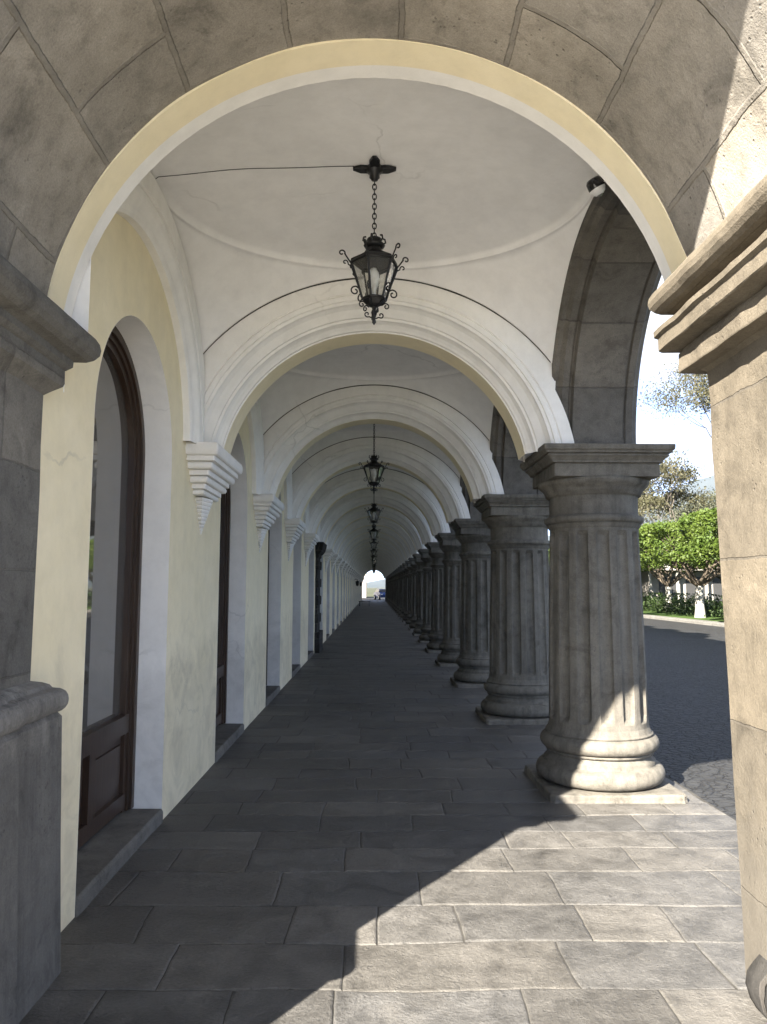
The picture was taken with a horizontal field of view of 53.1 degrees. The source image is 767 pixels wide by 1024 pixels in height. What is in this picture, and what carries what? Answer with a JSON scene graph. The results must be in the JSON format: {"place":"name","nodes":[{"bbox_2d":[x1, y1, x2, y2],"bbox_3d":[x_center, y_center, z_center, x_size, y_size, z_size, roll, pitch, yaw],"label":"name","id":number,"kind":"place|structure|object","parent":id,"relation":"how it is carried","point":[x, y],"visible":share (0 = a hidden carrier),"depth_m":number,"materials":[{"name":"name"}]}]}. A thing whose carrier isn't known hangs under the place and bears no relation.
{"place":"outdoors","nodes":[
{"label":"outdoors","id":0,"kind":"place"},
{"bbox_2d":[362,598,384,599],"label":"street end","id":1,"kind":"structure","parent":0,"point":[372,599],"depth_m":105.25,"materials":[{"name":"grey"}]},
{"bbox_2d":[374,589,384,599],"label":"parked car","id":2,"kind":"object","parent":1,"relation":"on","point":[379,593],"visible":0.53,"depth_m":102.33,"materials":[{"name":"blue paint"}]},
{"bbox_2d":[366,588,384,597],"bbox_3d":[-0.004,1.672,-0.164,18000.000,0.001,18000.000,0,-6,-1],"label":"ground","id":3,"kind":"structure","parent":0,"point":[370,592],"depth_m":250.81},
{"bbox_2d":[362,573,366,597],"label":"corner house","id":4,"kind":"structure","parent":3,"relation":"on","point":[364,589],"depth_m":119.38,"materials":[{"name":"paint"}]},
{"bbox_2d":[643,615,723,626],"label":"kerb","id":5,"kind":"structure","parent":3,"relation":"on","point":[687,621],"depth_m":36.95,"materials":[{"name":"concrete"}]},
{"bbox_2d":[19,600,766,1023],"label":"pavement","id":6,"kind":"structure","parent":0,"point":[365,820],"depth_m":4.10,"materials":[{"name":"stone"}]},
{"bbox_2d":[0,0,766,1023],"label":"arcade building","id":7,"kind":"structure","parent":6,"relation":"on","point":[212,376],"depth_m":5.01,"materials":[{"name":"stone"}]},
{"bbox_2d":[77,326,144,849],"bbox_3d":[-1.753,0.381,4.654,0.110,3.143,1.526,0,-6,-1],"label":"door","id":8,"kind":"structure","parent":7,"relation":"in","point":[108,747],"depth_m":5.02,"materials":[{"name":"brown wood"}]},
{"bbox_2d":[216,485,230,726],"bbox_3d":[-1.794,0.703,7.938,0.110,3.143,1.526,0,-6,-1],"label":"door","id":9,"kind":"structure","parent":7,"relation":"in","point":[225,515],"depth_m":8.56,"materials":[{"name":"brown wood"}]},
{"bbox_2d":[156,166,352,178],"bbox_3d":[-0.829,-2.158,4.920,1.278,0.193,0.032,1,-6,-6],"label":"ceiling cable","id":10,"kind":"object","parent":7,"relation":"attached to","point":[255,168],"visible":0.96,"depth_m":4.93,"materials":[{"name":"black metal"}]},
{"bbox_2d":[266,527,269,684],"bbox_3d":[-1.835,1.025,11.222,0.110,3.143,1.526,0,-6,-1],"label":"door","id":11,"kind":"structure","parent":7,"relation":"in","point":[269,527],"depth_m":11.90,"materials":[{"name":"brown wood"}]},
{"bbox_2d":[339,156,408,324],"bbox_3d":[-0.059,-1.716,4.941,0.449,1.060,0.445,0,-6,-1],"label":"lantern","id":12,"kind":"object","parent":7,"relation":"hanging from","point":[374,266],"visible":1,"depth_m":4.87,"materials":[{"name":"black metal"}]},
{"bbox_2d":[359,424,388,493],"bbox_3d":[-0.141,-0.932,11.495,0.445,1.340,0.449,2,-6,-19],"label":"lantern","id":13,"kind":"object","parent":7,"relation":"hanging from","point":[374,469],"visible":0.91,"depth_m":11.40,"materials":[{"name":"black metal"}]},
{"bbox_2d":[364,493,383,527],"bbox_3d":[-0.224,-0.287,18.063,0.449,1.340,0.445,5,-7,-38],"label":"lantern","id":14,"kind":"object","parent":7,"relation":"hanging from","point":[373,512],"visible":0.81,"depth_m":17.96,"materials":[{"name":"black metal"}]},
{"bbox_2d":[367,526,380,542],"bbox_3d":[-0.306,0.357,24.631,0.449,1.340,0.445,-3,-7,33],"label":"lantern","id":15,"kind":"object","parent":7,"relation":"hanging from","point":[373,532],"visible":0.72,"depth_m":24.52,"materials":[{"name":"black metal"}]},
{"bbox_2d":[371,550,376,557],"bbox_3d":[-0.470,1.646,37.767,0.449,1.340,0.445,1,-6,-5],"label":"lantern","id":16,"kind":"object","parent":7,"relation":"hanging from","point":[374,552],"visible":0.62,"depth_m":37.65,"materials":[{"name":"black metal"}]},
{"bbox_2d":[371,540,377,551],"bbox_3d":[-0.388,1.002,31.199,0.445,1.340,0.449,-1,-6,14],"label":"lantern","id":17,"kind":"object","parent":7,"relation":"hanging from","point":[373,546],"visible":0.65,"depth_m":31.09,"materials":[{"name":"black metal"}]},
{"bbox_2d":[586,176,604,196],"bbox_3d":[1.317,-1.986,4.683,0.140,0.115,0.103,-28,3,-3],"label":"security camera","id":18,"kind":"object","parent":7,"relation":"attached to","point":[595,185],"visible":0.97,"depth_m":4.65,"materials":[{"name":"white plastic"}]},
{"bbox_2d":[367,276,713,581],"label":"sky","id":19,"kind":"structure","parent":0,"point":[693,437],"materials":[{"name":"white"}]},
{"bbox_2d":[367,475,714,587],"bbox_3d":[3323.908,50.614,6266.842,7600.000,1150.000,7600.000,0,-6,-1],"label":"hills","id":20,"kind":"structure","parent":0,"point":[708,482],"depth_m":5862.50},
{"bbox_2d":[643,607,723,621],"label":"lawn","id":21,"kind":"structure","parent":0,"point":[691,616],"depth_m":42.92,"materials":[{"name":"green plant"}]},
{"bbox_2d":[644,495,682,522],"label":"park tree","id":22,"kind":"object","parent":21,"relation":"on","point":[656,517],"visible":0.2,"depth_m":106.05,"materials":[{"name":"green plant"}]},
{"bbox_2d":[637,359,710,436],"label":"tall tree","id":23,"kind":"object","parent":21,"relation":"on","point":[702,389],"visible":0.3,"depth_m":50.47,"materials":[{"name":"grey plant"}]},
{"bbox_2d":[638,449,715,525],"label":"park tree","id":24,"kind":"object","parent":21,"relation":"on","point":[672,475],"visible":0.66,"depth_m":67.56,"materials":[{"name":"green plant"}]},
{"bbox_2d":[639,537,716,611],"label":"clipped tree","id":25,"kind":"object","parent":21,"relation":"on","point":[668,584],"visible":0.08,"depth_m":49.27,"materials":[{"name":"green plant"}]},
{"bbox_2d":[639,519,720,617],"bbox_3d":[16.485,2.950,39.877,8.826,5.194,8.750,0,-6,-1],"label":"clipped tree","id":26,"kind":"object","parent":21,"relation":"on","point":[656,531],"visible":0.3,"depth_m":39.55,"materials":[{"name":"green plant"}]},
{"bbox_2d":[641,564,722,606],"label":"pavilion","id":27,"kind":"structure","parent":21,"relation":"on","point":[650,582],"depth_m":61.98,"materials":[{"name":"white stone"}]},
{"bbox_2d":[642,592,723,617],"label":"hedge","id":28,"kind":"object","parent":21,"relation":"on","point":[687,606],"visible":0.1,"depth_m":46.22,"materials":[{"name":"green plant"}]},
{"bbox_2d":[663,486,715,521],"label":"park tree","id":29,"kind":"object","parent":21,"relation":"on","point":[709,506],"visible":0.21,"depth_m":77.47,"materials":[{"name":"green plant"}]},
{"bbox_2d":[675,507,719,561],"bbox_3d":[16.708,2.115,31.368,8.826,5.194,8.750,-3,-6,30],"label":"clipped tree","id":30,"kind":"object","parent":21,"relation":"on","point":[699,545],"visible":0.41,"depth_m":31.03,"materials":[{"name":"green plant"}]},
{"bbox_2d":[674,566,720,579],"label":"clipped tree","id":31,"kind":"object","parent":21,"relation":"on","point":[703,568],"visible":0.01,"depth_m":52.50,"materials":[{"name":"green plant"}]},
{"bbox_2d":[643,614,723,622],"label":"park path","id":32,"kind":"structure","parent":0,"point":[685,618],"depth_m":39.26,"materials":[{"name":"beige concrete"}]},
{"bbox_2d":[644,618,735,819],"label":"street","id":33,"kind":"structure","parent":0,"point":[688,697],"depth_m":10.81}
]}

